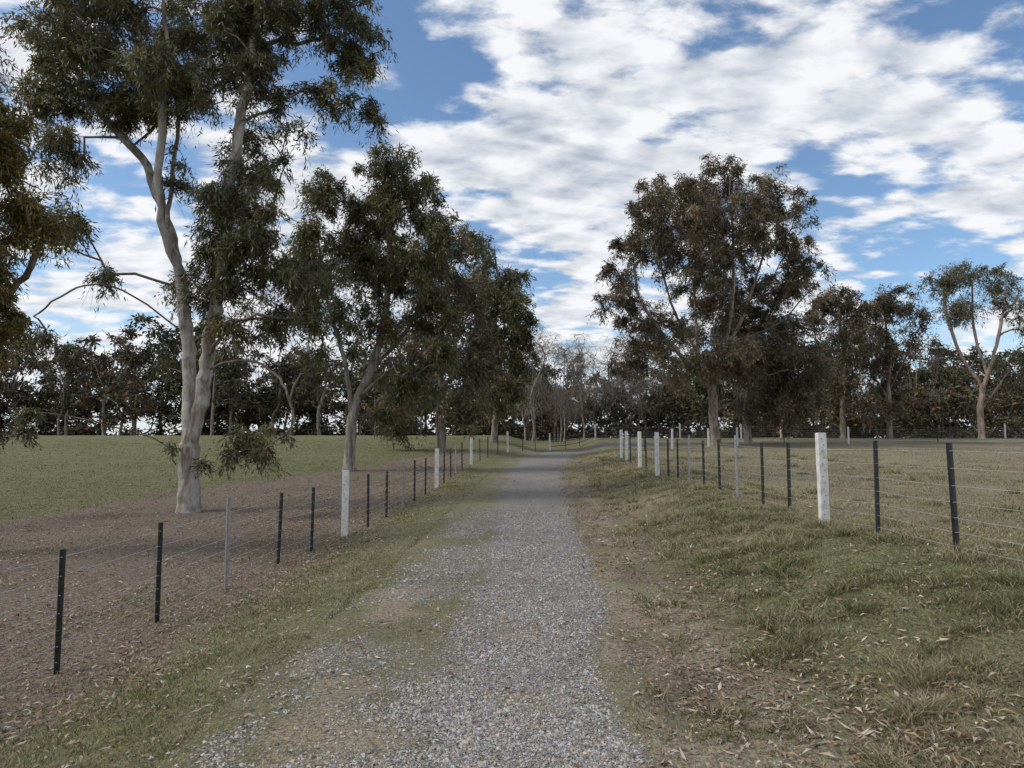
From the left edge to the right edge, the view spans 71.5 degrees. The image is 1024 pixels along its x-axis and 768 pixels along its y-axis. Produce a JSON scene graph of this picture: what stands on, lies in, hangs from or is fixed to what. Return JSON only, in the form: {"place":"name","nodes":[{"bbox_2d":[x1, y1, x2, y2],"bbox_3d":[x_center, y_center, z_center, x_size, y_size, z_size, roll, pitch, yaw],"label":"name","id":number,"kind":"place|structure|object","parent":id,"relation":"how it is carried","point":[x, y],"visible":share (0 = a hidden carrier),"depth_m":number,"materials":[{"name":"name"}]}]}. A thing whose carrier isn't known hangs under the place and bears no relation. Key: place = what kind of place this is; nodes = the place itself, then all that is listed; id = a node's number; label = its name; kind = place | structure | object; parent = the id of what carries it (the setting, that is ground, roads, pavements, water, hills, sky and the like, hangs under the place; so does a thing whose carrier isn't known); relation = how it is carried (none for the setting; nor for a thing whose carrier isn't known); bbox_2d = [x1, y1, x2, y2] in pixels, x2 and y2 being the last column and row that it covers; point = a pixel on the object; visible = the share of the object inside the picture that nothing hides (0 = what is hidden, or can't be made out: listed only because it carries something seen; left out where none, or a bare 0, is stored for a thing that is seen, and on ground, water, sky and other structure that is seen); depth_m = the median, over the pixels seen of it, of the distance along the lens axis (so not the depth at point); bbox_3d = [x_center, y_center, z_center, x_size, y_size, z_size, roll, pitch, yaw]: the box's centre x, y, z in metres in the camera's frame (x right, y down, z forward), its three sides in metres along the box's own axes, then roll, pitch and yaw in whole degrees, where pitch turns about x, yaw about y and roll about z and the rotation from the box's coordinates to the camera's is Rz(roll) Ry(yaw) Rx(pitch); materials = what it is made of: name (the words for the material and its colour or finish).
{"place":"outdoors","nodes":[
{"label":"outdoors","id":0,"kind":"place"},
{"bbox_2d":[0,435,1023,767],"bbox_3d":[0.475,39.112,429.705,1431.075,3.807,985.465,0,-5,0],"label":"ground","id":1,"kind":"structure","parent":0,"point":[488,461],"depth_m":11.79,"materials":[{"name":"green plant"}]},
{"bbox_2d":[0,34,75,391],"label":"eucalyptus tree","id":2,"kind":"object","parent":1,"relation":"on","point":[21,211],"visible":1,"depth_m":12.95,"materials":[{"name":"green plant"}]},
{"bbox_2d":[0,0,398,512],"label":"eucalyptus tree","id":3,"kind":"object","parent":1,"relation":"on","point":[157,81],"visible":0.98,"depth_m":18.68,"materials":[{"name":"green plant"}]},
{"bbox_2d":[279,139,468,471],"bbox_3d":[-5.855,-3.258,30.343,8.125,14.072,5.402,0,-5,0],"label":"eucalyptus tree","id":4,"kind":"object","parent":1,"relation":"on","point":[396,268],"visible":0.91,"depth_m":29.83,"materials":[{"name":"green plant"}]},
{"bbox_2d":[373,209,510,451],"bbox_3d":[-4.138,-2.958,42.657,8.355,14.405,7.390,0,-5,0],"label":"eucalyptus tree","id":5,"kind":"object","parent":1,"relation":"on","point":[481,367],"visible":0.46,"depth_m":42.05,"materials":[{"name":"green plant"}]},
{"bbox_2d":[450,229,544,442],"bbox_3d":[-1.222,-3.804,51.702,7.132,16.260,7.424,0,-5,0],"label":"eucalyptus tree","id":6,"kind":"object","parent":1,"relation":"on","point":[509,297],"visible":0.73,"depth_m":50.55,"materials":[{"name":"green plant"}]},
{"bbox_2d":[0,424,1016,687],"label":"wire fence","id":7,"kind":"object","parent":1,"relation":"on","point":[158,570],"visible":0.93,"depth_m":11.40,"materials":[{"name":"black metal"}]},
{"bbox_2d":[0,439,1023,767],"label":"grass","id":8,"kind":"structure","parent":1,"relation":"on","point":[902,673],"depth_m":6.92,"materials":[{"name":"green plant"}]},
{"bbox_2d":[0,313,1023,442],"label":"distant trees","id":9,"kind":"object","parent":1,"relation":"on","point":[948,395],"visible":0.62,"depth_m":86.09,"materials":[{"name":"green plant"}]},
{"bbox_2d":[0,457,1023,767],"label":"leaf litter","id":10,"kind":"object","parent":1,"relation":"on","point":[688,685],"visible":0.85,"depth_m":5.67,"materials":[{"name":"brown plant"}]},
{"bbox_2d":[586,152,838,445],"bbox_3d":[14.606,-6.749,52.127,18.790,22.647,12.570,2,-6,-22],"label":"eucalyptus tree","id":11,"kind":"object","parent":1,"relation":"on","point":[701,211],"visible":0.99,"depth_m":50.34,"materials":[{"name":"green plant"}]},
{"bbox_2d":[701,304,829,443],"bbox_3d":[18.753,-0.888,53.533,9.696,10.941,5.506,-2,-5,18],"label":"eucalyptus tree","id":12,"kind":"object","parent":1,"relation":"on","point":[765,320],"visible":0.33,"depth_m":52.32,"materials":[{"name":"green plant"}]},
{"bbox_2d":[620,427,1023,561],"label":"wire fence","id":13,"kind":"object","parent":1,"relation":"on","point":[821,461],"visible":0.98,"depth_m":9.70,"materials":[{"name":"black metal"}]},
{"bbox_2d":[797,283,896,438],"bbox_3d":[29.168,-2.232,61.991,7.998,14.341,8.043,0,-5,0],"label":"eucalyptus tree","id":14,"kind":"object","parent":1,"relation":"on","point":[827,302],"visible":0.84,"depth_m":61.89,"materials":[{"name":"green plant"}]},
{"bbox_2d":[846,283,939,438],"bbox_3d":[33.346,-2.098,63.418,7.425,14.083,6.693,0,-5,0],"label":"eucalyptus tree","id":15,"kind":"object","parent":1,"relation":"on","point":[888,305],"visible":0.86,"depth_m":62.70,"materials":[{"name":"green plant"}]},
{"bbox_2d":[911,258,1023,438],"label":"eucalyptus tree","id":16,"kind":"object","parent":1,"relation":"on","point":[948,284],"visible":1,"depth_m":61.88,"materials":[{"name":"green plant"}]},
{"bbox_2d":[0,0,1023,438],"label":"sky","id":17,"kind":"structure","parent":0,"point":[538,121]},
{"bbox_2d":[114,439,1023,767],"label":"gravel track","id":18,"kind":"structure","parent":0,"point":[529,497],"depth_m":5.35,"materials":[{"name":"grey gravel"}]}
]}

